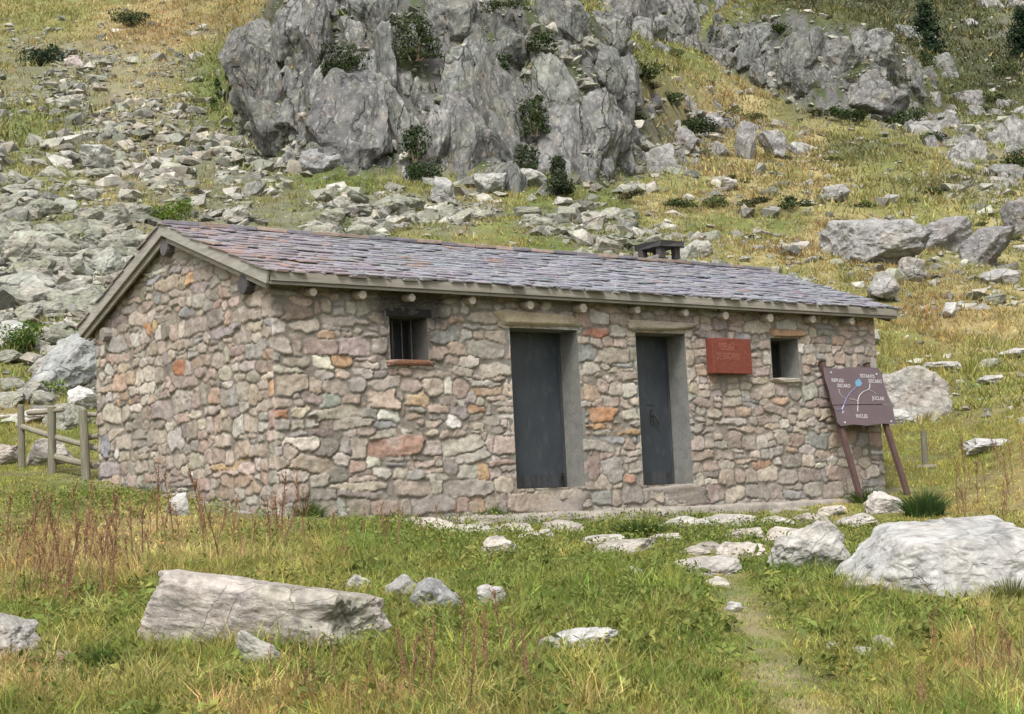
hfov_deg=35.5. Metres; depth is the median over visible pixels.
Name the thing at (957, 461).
dry stalk
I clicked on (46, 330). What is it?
scree stone
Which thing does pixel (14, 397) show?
scree stone
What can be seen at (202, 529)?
dry stalk
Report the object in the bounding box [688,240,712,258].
scree stone
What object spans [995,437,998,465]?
dry stalk
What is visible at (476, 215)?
scree stone
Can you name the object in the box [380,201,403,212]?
scree stone
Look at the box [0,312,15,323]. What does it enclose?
scree stone
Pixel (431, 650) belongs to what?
dry stalk
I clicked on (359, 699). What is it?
dry stalk
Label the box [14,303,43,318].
scree stone
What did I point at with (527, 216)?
scree stone
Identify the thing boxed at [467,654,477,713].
dry stalk
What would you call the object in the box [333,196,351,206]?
scree stone
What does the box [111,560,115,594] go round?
dry stalk
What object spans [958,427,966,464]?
dry stalk
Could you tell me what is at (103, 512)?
dry stalk
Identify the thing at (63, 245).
scree stone
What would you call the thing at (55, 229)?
scree stone
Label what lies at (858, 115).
juniper bush
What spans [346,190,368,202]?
scree stone
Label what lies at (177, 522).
dry stalk
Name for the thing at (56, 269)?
scree stone
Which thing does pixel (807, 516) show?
paving stone
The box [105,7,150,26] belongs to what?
juniper bush
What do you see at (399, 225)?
scree stone
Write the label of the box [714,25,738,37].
juniper bush
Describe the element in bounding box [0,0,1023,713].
ground
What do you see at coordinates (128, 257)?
scree stone
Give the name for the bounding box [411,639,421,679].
dry stalk
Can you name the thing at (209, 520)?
dry stalk
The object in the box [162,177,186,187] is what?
scree stone
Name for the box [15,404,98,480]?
wooden fence
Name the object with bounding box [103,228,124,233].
scree stone
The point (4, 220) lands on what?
scree stone
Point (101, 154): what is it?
boulder
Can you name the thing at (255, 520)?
dry stalk
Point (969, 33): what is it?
slope grass
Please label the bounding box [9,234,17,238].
scree stone
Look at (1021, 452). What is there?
dry stalk
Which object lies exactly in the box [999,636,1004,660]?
dry stalk
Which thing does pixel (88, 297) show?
scree stone
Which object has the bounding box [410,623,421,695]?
dry stalk
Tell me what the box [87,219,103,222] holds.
scree stone
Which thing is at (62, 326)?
scree stone
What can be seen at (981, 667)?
dry stalk
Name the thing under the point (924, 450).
wooden post
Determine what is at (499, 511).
grass tussock
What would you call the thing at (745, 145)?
boulder
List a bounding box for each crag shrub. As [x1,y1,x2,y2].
[315,40,373,75]
[388,9,443,61]
[398,122,431,162]
[477,0,528,13]
[495,52,513,69]
[513,143,540,169]
[515,93,551,136]
[526,30,557,52]
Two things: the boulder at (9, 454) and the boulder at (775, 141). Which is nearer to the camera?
the boulder at (9, 454)
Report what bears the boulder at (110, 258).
on the ground at (794, 18)
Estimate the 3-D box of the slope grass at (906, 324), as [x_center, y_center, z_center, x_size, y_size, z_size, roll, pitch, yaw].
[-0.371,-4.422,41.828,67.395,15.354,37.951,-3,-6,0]
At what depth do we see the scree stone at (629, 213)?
50.71 m
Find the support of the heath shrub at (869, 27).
on the ground at (794, 18)
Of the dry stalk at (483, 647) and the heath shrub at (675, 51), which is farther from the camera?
the heath shrub at (675, 51)
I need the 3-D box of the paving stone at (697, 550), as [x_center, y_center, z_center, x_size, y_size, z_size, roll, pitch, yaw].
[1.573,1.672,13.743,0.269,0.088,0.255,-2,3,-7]
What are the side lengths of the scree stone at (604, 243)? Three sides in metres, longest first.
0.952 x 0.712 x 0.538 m
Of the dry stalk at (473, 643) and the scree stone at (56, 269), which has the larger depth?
the scree stone at (56, 269)
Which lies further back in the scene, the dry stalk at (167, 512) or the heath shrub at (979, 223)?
the heath shrub at (979, 223)
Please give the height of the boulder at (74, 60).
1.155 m
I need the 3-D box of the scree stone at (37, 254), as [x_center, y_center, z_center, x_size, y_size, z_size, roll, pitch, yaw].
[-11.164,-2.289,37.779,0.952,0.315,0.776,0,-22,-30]
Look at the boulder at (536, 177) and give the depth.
57.94 m
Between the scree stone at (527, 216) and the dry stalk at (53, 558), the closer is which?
the dry stalk at (53, 558)
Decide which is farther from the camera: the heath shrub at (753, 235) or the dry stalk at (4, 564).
the heath shrub at (753, 235)
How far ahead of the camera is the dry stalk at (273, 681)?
6.86 m
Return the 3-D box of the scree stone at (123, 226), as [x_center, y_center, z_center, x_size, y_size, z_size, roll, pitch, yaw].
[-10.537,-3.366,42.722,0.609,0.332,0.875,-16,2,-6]
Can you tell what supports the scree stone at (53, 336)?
on the ground at (794, 18)
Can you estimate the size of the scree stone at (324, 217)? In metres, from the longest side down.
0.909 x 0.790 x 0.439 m
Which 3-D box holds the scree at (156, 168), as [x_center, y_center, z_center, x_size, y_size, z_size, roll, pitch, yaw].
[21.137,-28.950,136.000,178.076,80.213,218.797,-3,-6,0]
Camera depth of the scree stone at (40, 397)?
25.24 m
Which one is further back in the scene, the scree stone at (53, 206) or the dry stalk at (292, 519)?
the scree stone at (53, 206)
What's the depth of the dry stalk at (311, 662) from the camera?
7.39 m
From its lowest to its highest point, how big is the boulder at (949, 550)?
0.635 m
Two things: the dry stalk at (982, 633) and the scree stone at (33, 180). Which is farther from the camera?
the scree stone at (33, 180)
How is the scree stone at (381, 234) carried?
on the ground at (794, 18)
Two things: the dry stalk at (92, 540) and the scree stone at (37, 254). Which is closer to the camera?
the dry stalk at (92, 540)
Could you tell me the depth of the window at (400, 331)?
17.35 m
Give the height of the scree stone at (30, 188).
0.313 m
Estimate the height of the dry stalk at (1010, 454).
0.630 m
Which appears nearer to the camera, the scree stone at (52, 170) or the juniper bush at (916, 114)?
the scree stone at (52, 170)
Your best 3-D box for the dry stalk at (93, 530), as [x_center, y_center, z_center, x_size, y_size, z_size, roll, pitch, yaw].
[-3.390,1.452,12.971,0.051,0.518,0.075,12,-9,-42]
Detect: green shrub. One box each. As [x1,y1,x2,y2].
[0,318,43,352]
[29,378,68,392]
[148,196,196,220]
[209,72,230,111]
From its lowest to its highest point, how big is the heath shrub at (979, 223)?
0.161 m
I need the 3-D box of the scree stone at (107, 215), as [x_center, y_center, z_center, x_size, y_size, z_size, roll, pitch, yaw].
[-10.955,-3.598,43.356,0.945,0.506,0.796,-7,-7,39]
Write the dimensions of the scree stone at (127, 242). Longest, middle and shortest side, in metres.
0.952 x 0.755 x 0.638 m
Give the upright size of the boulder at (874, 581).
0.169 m
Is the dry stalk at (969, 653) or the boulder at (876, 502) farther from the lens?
the boulder at (876, 502)
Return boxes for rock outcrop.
[633,91,790,170]
[652,0,753,55]
[707,22,958,119]
[786,0,1023,182]
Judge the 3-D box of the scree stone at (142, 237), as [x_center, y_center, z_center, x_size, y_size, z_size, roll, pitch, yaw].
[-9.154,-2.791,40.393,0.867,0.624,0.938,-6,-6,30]
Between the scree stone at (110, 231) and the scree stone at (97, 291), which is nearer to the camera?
the scree stone at (97, 291)
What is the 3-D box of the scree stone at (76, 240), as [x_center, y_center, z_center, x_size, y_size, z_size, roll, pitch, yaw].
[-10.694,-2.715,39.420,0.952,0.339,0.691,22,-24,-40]
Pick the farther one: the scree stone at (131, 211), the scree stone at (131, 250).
the scree stone at (131, 211)
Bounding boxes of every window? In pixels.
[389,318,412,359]
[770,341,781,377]
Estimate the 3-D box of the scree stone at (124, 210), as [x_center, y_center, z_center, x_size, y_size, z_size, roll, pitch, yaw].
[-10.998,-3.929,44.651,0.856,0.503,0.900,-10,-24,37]
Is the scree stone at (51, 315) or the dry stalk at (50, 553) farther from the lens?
the scree stone at (51, 315)
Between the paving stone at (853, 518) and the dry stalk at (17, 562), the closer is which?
the dry stalk at (17, 562)
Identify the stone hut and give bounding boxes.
[77,220,901,525]
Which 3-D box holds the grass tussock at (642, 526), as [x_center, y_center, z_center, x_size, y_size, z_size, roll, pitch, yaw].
[1.239,1.669,15.729,0.918,0.224,0.806,-3,-6,0]
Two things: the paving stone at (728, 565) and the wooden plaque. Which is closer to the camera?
the paving stone at (728, 565)
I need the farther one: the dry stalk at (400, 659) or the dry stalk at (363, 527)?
the dry stalk at (363, 527)
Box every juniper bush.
[15,43,68,66]
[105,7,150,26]
[403,156,447,181]
[635,60,666,78]
[665,91,686,104]
[681,116,719,133]
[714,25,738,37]
[770,21,790,32]
[825,104,841,116]
[831,107,867,124]
[883,106,927,125]
[918,51,936,66]
[919,131,948,141]
[1000,146,1023,166]
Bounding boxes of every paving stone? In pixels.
[413,517,454,529]
[450,524,497,533]
[481,535,515,554]
[495,522,532,531]
[518,529,553,539]
[541,519,583,532]
[582,534,624,545]
[592,538,656,553]
[649,533,680,541]
[666,516,698,528]
[675,555,741,574]
[681,545,710,554]
[696,541,719,549]
[698,514,756,526]
[706,576,730,587]
[716,541,766,557]
[725,527,763,538]
[760,516,796,525]
[762,526,798,540]
[792,513,830,522]
[817,505,846,515]
[833,513,878,527]
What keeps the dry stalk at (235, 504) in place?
on the ground at (794, 18)
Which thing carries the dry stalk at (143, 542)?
on the ground at (794, 18)
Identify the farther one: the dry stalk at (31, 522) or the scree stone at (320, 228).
the scree stone at (320, 228)
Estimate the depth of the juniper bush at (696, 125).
74.34 m
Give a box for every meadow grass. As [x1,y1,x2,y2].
[0,390,1023,552]
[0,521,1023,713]
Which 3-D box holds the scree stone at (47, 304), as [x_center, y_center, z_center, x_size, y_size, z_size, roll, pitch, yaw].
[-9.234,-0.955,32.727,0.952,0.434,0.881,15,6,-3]
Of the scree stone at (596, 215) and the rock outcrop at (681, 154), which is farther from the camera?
the rock outcrop at (681, 154)
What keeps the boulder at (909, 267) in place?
on the ground at (794, 18)
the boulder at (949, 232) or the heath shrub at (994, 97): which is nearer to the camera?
the boulder at (949, 232)
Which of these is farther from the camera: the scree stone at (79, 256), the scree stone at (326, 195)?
the scree stone at (326, 195)
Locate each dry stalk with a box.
[1,550,7,582]
[4,482,13,543]
[9,550,19,605]
[17,490,46,549]
[23,498,31,554]
[27,482,39,553]
[28,508,37,552]
[29,558,35,599]
[31,540,35,572]
[33,536,44,587]
[35,541,44,581]
[40,505,46,563]
[41,535,59,583]
[42,488,55,561]
[43,560,51,599]
[44,490,60,565]
[45,566,49,601]
[50,519,57,571]
[52,539,61,594]
[56,500,63,570]
[57,551,67,594]
[63,543,73,602]
[64,529,76,606]
[68,476,82,555]
[69,512,82,575]
[69,546,77,586]
[81,523,93,561]
[82,472,95,553]
[83,494,91,563]
[85,506,99,569]
[88,502,103,561]
[90,514,96,555]
[94,520,106,602]
[98,490,117,564]
[104,489,118,555]
[104,505,110,562]
[105,531,114,580]
[109,487,121,558]
[109,514,119,580]
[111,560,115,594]
[123,498,133,558]
[123,529,130,571]
[137,487,150,558]
[138,529,147,559]
[143,527,149,557]
[147,497,151,533]
[152,454,162,532]
[158,500,166,541]
[160,461,174,538]
[163,493,171,536]
[174,502,180,543]
[186,452,204,532]
[195,480,208,546]
[197,514,204,550]
[198,489,205,543]
[202,494,219,558]
[215,503,228,558]
[230,492,239,547]
[235,520,243,544]
[252,513,257,553]
[261,487,271,546]
[267,629,272,669]
[270,490,281,544]
[270,501,280,543]
[270,668,281,708]
[278,464,287,537]
[282,495,286,537]
[284,499,297,549]
[290,467,304,538]
[301,481,310,540]
[304,665,315,713]
[308,650,317,691]
[329,628,336,674]
[340,521,345,552]
[355,680,360,712]
[361,503,365,535]
[365,637,372,672]
[379,499,386,544]
[385,514,389,543]
[393,617,406,676]
[396,501,402,547]
[396,638,412,694]
[398,636,404,681]
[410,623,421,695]
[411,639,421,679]
[421,612,430,690]
[427,631,435,685]
[428,613,436,677]
[434,501,438,535]
[455,499,459,532]
[456,579,468,662]
[460,638,465,669]
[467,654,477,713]
[468,603,479,666]
[478,609,488,669]
[479,596,487,664]
[488,576,506,659]
[507,608,515,661]
[517,626,527,671]
[524,643,530,694]
[531,630,542,664]
[915,653,920,704]
[920,657,926,709]
[927,612,934,645]
[932,607,937,639]
[954,448,959,500]
[957,479,965,516]
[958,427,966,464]
[961,445,964,483]
[963,486,968,514]
[966,637,973,669]
[971,622,978,671]
[972,458,978,503]
[979,662,987,700]
[980,459,985,491]
[980,618,984,647]
[993,602,1004,654]
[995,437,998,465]
[999,446,1008,493]
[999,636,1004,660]
[1002,617,1011,674]
[1004,475,1011,517]
[1006,431,1012,473]
[1009,655,1019,692]
[1019,441,1022,468]
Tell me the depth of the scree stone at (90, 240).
39.29 m
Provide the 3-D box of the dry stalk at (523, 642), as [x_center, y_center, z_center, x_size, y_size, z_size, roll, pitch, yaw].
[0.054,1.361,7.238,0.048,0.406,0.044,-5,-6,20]
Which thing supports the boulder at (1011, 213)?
on the ground at (794, 18)
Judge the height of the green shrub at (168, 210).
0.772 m
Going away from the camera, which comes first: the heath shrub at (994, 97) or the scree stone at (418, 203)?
the scree stone at (418, 203)
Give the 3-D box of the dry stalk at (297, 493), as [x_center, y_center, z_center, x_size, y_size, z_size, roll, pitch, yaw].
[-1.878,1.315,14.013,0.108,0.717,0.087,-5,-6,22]
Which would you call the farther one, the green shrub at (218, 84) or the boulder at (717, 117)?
the boulder at (717, 117)
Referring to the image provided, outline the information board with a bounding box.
[818,360,910,501]
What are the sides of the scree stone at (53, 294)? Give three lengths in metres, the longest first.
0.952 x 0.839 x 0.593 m
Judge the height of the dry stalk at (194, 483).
0.814 m
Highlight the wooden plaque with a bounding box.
[705,338,751,374]
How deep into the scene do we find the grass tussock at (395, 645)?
8.02 m
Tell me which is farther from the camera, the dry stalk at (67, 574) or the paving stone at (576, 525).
the paving stone at (576, 525)
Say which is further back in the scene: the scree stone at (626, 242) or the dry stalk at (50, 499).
the scree stone at (626, 242)
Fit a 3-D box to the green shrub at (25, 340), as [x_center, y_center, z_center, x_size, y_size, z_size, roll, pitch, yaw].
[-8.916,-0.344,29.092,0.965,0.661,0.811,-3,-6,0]
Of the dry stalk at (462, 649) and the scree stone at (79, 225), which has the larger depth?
the scree stone at (79, 225)
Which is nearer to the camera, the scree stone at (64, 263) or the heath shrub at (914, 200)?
the scree stone at (64, 263)
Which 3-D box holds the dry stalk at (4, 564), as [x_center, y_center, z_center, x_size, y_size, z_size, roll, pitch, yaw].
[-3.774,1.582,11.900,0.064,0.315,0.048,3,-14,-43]
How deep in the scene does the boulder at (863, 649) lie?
8.51 m
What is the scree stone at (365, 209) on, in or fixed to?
on the ground at (794, 18)
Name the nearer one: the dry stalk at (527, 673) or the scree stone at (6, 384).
the dry stalk at (527, 673)
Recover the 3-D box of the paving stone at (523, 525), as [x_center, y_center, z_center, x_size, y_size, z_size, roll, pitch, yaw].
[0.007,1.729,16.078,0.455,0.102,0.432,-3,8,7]
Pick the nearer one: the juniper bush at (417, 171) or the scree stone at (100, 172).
the scree stone at (100, 172)
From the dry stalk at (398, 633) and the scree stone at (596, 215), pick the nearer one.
the dry stalk at (398, 633)
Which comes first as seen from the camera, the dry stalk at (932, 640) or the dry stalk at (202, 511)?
the dry stalk at (932, 640)
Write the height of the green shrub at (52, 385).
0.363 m
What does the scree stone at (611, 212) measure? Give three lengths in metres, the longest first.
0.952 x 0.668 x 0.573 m
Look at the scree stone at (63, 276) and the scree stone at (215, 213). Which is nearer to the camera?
the scree stone at (63, 276)
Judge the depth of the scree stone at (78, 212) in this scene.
43.23 m
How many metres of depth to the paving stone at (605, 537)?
14.78 m
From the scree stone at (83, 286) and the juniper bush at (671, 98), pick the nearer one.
the scree stone at (83, 286)
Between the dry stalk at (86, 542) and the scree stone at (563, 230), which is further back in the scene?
the scree stone at (563, 230)
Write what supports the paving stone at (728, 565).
on the ground at (794, 18)
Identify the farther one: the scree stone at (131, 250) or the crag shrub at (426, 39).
the crag shrub at (426, 39)
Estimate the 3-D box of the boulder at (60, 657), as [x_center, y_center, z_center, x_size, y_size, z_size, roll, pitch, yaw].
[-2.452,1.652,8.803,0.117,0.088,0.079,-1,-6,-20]
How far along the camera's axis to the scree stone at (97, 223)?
41.81 m
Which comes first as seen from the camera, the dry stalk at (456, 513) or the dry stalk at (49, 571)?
the dry stalk at (49, 571)
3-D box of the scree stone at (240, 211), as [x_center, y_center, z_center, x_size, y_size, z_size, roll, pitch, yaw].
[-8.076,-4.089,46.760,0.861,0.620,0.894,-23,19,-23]
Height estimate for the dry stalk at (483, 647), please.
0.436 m
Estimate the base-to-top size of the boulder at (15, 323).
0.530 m
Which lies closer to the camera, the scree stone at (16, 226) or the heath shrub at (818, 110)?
the scree stone at (16, 226)
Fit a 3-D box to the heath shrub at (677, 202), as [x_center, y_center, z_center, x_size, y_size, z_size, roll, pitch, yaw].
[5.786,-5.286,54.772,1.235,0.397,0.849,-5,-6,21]
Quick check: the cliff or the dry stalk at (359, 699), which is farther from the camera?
the cliff
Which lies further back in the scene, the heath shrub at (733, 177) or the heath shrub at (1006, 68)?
the heath shrub at (1006, 68)
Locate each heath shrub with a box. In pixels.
[617,189,644,199]
[635,112,649,119]
[647,81,661,89]
[663,197,699,208]
[669,49,683,57]
[700,194,731,207]
[723,106,742,115]
[724,174,749,181]
[737,196,770,208]
[739,111,766,120]
[740,234,764,241]
[777,194,812,208]
[807,107,829,115]
[819,156,842,161]
[839,108,854,114]
[843,74,858,80]
[845,200,875,207]
[864,24,875,30]
[901,196,919,202]
[905,37,922,46]
[920,186,943,195]
[974,221,987,226]
[980,106,999,111]
[983,91,1006,102]
[993,61,1021,73]
[1010,236,1022,240]
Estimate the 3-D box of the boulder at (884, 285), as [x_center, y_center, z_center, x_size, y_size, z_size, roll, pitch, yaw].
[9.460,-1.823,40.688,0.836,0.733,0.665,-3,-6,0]
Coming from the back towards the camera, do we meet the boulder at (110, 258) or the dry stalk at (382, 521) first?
the boulder at (110, 258)
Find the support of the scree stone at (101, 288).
on the ground at (794, 18)
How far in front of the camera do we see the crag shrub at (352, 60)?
60.58 m
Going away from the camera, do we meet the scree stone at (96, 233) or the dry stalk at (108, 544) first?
the dry stalk at (108, 544)
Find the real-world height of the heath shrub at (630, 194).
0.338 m
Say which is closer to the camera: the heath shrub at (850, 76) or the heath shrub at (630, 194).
the heath shrub at (630, 194)
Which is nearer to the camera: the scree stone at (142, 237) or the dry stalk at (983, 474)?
the dry stalk at (983, 474)
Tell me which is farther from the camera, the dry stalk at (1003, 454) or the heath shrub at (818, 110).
the heath shrub at (818, 110)
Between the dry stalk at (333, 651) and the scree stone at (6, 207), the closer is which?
the dry stalk at (333, 651)
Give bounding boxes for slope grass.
[0,94,1023,424]
[806,0,1023,83]
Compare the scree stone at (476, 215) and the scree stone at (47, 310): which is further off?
the scree stone at (476, 215)
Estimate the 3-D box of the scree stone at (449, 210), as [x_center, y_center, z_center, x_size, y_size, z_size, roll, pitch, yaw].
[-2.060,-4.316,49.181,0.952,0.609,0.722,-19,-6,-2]
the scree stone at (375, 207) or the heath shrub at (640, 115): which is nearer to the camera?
the scree stone at (375, 207)
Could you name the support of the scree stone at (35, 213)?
on the ground at (794, 18)
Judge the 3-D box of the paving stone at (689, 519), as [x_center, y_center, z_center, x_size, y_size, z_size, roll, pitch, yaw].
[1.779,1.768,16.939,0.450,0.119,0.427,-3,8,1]
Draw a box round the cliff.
[218,0,681,192]
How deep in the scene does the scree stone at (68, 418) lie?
23.84 m
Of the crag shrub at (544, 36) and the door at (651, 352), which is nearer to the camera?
the door at (651, 352)
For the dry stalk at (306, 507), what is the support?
on the ground at (794, 18)
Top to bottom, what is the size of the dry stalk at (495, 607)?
0.483 m
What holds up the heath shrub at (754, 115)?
on the ground at (794, 18)
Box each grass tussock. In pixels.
[77,644,126,670]
[281,657,329,681]
[289,499,332,516]
[370,635,412,665]
[477,503,513,514]
[602,517,677,538]
[617,639,667,660]
[811,569,852,581]
[837,487,896,503]
[886,485,963,517]
[980,575,1023,603]
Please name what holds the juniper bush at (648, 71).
on the ground at (794, 18)
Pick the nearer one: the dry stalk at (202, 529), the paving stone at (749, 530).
the dry stalk at (202, 529)
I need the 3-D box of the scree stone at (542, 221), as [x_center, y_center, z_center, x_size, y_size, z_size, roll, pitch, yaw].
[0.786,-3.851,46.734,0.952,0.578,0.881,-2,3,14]
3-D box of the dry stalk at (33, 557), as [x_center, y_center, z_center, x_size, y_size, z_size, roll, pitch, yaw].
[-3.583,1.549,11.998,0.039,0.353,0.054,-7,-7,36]
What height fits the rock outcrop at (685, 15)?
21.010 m
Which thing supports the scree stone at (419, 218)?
on the ground at (794, 18)
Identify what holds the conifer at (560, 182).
on the ground at (794, 18)
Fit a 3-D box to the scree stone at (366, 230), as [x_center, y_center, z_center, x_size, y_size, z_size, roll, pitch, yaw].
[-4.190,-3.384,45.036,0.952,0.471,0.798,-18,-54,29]
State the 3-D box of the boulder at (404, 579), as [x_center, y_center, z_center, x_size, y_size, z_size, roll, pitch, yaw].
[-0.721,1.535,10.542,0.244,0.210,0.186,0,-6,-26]
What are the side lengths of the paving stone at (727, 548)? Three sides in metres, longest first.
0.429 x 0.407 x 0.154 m
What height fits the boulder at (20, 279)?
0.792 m
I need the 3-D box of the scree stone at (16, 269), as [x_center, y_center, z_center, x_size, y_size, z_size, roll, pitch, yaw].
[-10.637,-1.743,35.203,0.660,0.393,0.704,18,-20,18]
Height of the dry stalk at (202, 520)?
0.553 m
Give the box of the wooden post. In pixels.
[915,431,935,468]
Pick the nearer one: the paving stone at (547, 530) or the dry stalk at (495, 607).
the dry stalk at (495, 607)
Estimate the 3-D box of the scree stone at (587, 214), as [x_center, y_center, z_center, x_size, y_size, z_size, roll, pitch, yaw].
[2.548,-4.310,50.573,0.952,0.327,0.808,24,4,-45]
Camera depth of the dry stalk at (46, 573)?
10.97 m
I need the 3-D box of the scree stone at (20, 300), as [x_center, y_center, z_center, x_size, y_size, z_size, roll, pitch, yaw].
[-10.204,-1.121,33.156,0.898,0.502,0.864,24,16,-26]
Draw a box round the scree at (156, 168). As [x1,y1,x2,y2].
[0,0,1023,425]
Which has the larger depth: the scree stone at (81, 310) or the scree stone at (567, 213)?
the scree stone at (567, 213)
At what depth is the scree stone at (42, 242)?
38.23 m
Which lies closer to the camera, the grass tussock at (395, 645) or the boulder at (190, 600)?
the grass tussock at (395, 645)
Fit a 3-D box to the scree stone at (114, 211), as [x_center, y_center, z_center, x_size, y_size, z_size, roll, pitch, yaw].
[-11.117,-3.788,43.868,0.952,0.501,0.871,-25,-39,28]
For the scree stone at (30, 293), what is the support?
on the ground at (794, 18)
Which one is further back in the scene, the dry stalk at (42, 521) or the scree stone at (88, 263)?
the scree stone at (88, 263)
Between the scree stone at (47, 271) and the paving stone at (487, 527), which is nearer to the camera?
the paving stone at (487, 527)
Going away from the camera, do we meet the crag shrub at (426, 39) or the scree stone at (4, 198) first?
the scree stone at (4, 198)
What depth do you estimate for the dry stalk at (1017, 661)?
7.47 m
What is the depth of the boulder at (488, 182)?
55.64 m
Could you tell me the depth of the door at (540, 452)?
18.43 m
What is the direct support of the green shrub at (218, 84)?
on the ground at (794, 18)
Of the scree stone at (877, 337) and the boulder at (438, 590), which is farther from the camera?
the scree stone at (877, 337)
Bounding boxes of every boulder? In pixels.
[0,270,55,287]
[0,320,31,337]
[0,409,44,422]
[0,444,17,464]
[0,613,40,658]
[14,231,63,241]
[27,438,72,465]
[29,333,96,392]
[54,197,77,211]
[56,650,75,662]
[63,55,83,66]
[67,385,96,409]
[78,144,114,168]
[90,246,124,274]
[137,569,391,649]
[166,492,188,515]
[237,630,280,663]
[283,148,296,165]
[299,148,340,173]
[341,574,375,588]
[385,574,416,596]
[410,577,461,611]
[430,176,453,202]
[472,172,506,192]
[477,584,505,606]
[520,168,546,186]
[536,627,618,649]
[645,143,676,172]
[673,126,696,151]
[680,245,699,259]
[704,113,723,131]
[711,176,737,189]
[726,601,742,611]
[735,120,755,158]
[757,130,787,158]
[767,520,851,571]
[818,217,933,264]
[822,184,850,202]
[833,515,1023,601]
[845,576,887,593]
[853,646,875,657]
[863,491,903,513]
[867,271,899,299]
[868,635,894,651]
[881,409,916,425]
[882,365,953,418]
[898,256,924,281]
[923,361,961,370]
[924,216,972,250]
[942,302,956,316]
[958,225,1015,265]
[963,438,1009,455]
[976,374,1003,384]
[978,268,1020,285]
[998,348,1023,357]
[999,197,1023,237]
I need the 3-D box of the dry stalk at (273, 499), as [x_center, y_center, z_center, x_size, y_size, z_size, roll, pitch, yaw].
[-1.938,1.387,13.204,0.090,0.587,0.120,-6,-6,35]
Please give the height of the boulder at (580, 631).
0.145 m
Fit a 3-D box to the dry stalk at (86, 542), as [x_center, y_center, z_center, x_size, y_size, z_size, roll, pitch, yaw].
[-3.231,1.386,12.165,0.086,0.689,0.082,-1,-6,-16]
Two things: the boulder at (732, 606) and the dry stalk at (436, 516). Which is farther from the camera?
the dry stalk at (436, 516)
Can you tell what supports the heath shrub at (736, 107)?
on the ground at (794, 18)
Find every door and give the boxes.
[510,332,566,487]
[635,336,674,484]
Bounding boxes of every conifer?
[544,152,576,196]
[905,0,952,55]
[999,1,1023,58]
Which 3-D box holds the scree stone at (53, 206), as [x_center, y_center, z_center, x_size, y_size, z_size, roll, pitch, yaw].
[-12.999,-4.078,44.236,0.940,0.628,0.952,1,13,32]
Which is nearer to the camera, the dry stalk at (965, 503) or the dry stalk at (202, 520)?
the dry stalk at (202, 520)
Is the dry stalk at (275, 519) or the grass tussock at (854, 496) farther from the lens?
the grass tussock at (854, 496)
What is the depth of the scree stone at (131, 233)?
40.40 m
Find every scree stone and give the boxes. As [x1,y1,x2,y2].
[0,196,13,201]
[0,201,20,213]
[0,217,11,225]
[0,228,13,234]
[0,236,34,260]
[0,284,29,308]
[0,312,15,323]
[0,349,22,362]
[0,378,25,391]
[0,391,23,407]
[1,184,28,193]
[5,221,32,230]
[5,258,34,274]
[6,171,28,184]
[8,191,26,201]
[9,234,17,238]
[13,189,40,198]
[13,266,24,273]
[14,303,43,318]
[15,381,47,402]
[17,249,59,260]
[18,266,52,275]
[20,203,50,215]
[20,284,53,302]
[21,196,34,202]
[22,204,41,220]
[23,186,39,190]
[24,178,43,187]
[25,257,56,268]
[27,198,63,214]
[27,300,46,303]
[28,355,45,374]
[29,235,49,250]
[29,389,57,405]
[31,327,50,340]
[33,223,66,235]
[38,166,66,177]
[39,300,63,306]
[40,306,57,314]
[41,345,55,355]
[42,403,88,429]
[43,313,64,318]
[45,328,75,345]
[46,289,78,300]
[48,238,82,251]
[48,302,61,309]
[49,323,69,329]
[52,265,62,274]
[53,258,74,273]
[53,270,78,284]
[53,296,76,307]
[54,277,88,290]
[56,252,83,257]
[59,217,89,237]
[62,287,91,295]
[67,236,84,244]
[69,259,87,275]
[69,303,93,318]
[70,252,83,259]
[73,208,89,218]
[75,290,99,305]
[76,284,101,292]
[77,208,103,219]
[77,245,103,255]
[78,288,101,295]
[80,237,100,244]
[83,227,107,239]
[83,260,94,269]
[85,168,114,178]
[85,248,102,258]
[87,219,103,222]
[88,221,110,228]
[89,284,105,292]
[96,207,122,213]
[98,234,123,241]
[98,239,127,255]
[101,213,113,219]
[101,220,119,227]
[102,266,123,275]
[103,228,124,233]
[106,206,129,215]
[109,212,131,223]
[111,223,127,230]
[112,237,141,246]
[121,229,145,238]
[122,254,135,261]
[126,247,138,255]
[128,204,156,216]
[128,209,140,213]
[135,234,147,240]
[148,179,168,190]
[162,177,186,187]
[209,209,224,217]
[222,206,248,221]
[298,223,323,228]
[311,225,336,232]
[316,208,344,222]
[319,211,345,227]
[320,191,336,201]
[322,222,341,232]
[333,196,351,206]
[345,204,372,214]
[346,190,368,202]
[347,225,379,235]
[351,217,378,226]
[363,204,379,209]
[372,196,398,207]
[375,232,387,236]
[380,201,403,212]
[393,195,410,207]
[393,224,404,229]
[398,210,416,223]
[408,197,424,210]
[414,214,431,223]
[438,204,457,217]
[450,208,472,222]
[470,210,496,221]
[513,206,542,218]
[521,214,538,218]
[528,215,553,226]
[550,227,573,236]
[556,206,581,221]
[581,211,606,218]
[583,213,592,216]
[594,236,626,252]
[599,235,630,247]
[601,207,620,220]
[614,208,638,219]
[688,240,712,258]
[787,272,802,279]
[875,329,879,343]
[979,293,1006,304]
[979,358,999,369]
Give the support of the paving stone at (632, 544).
on the ground at (794, 18)

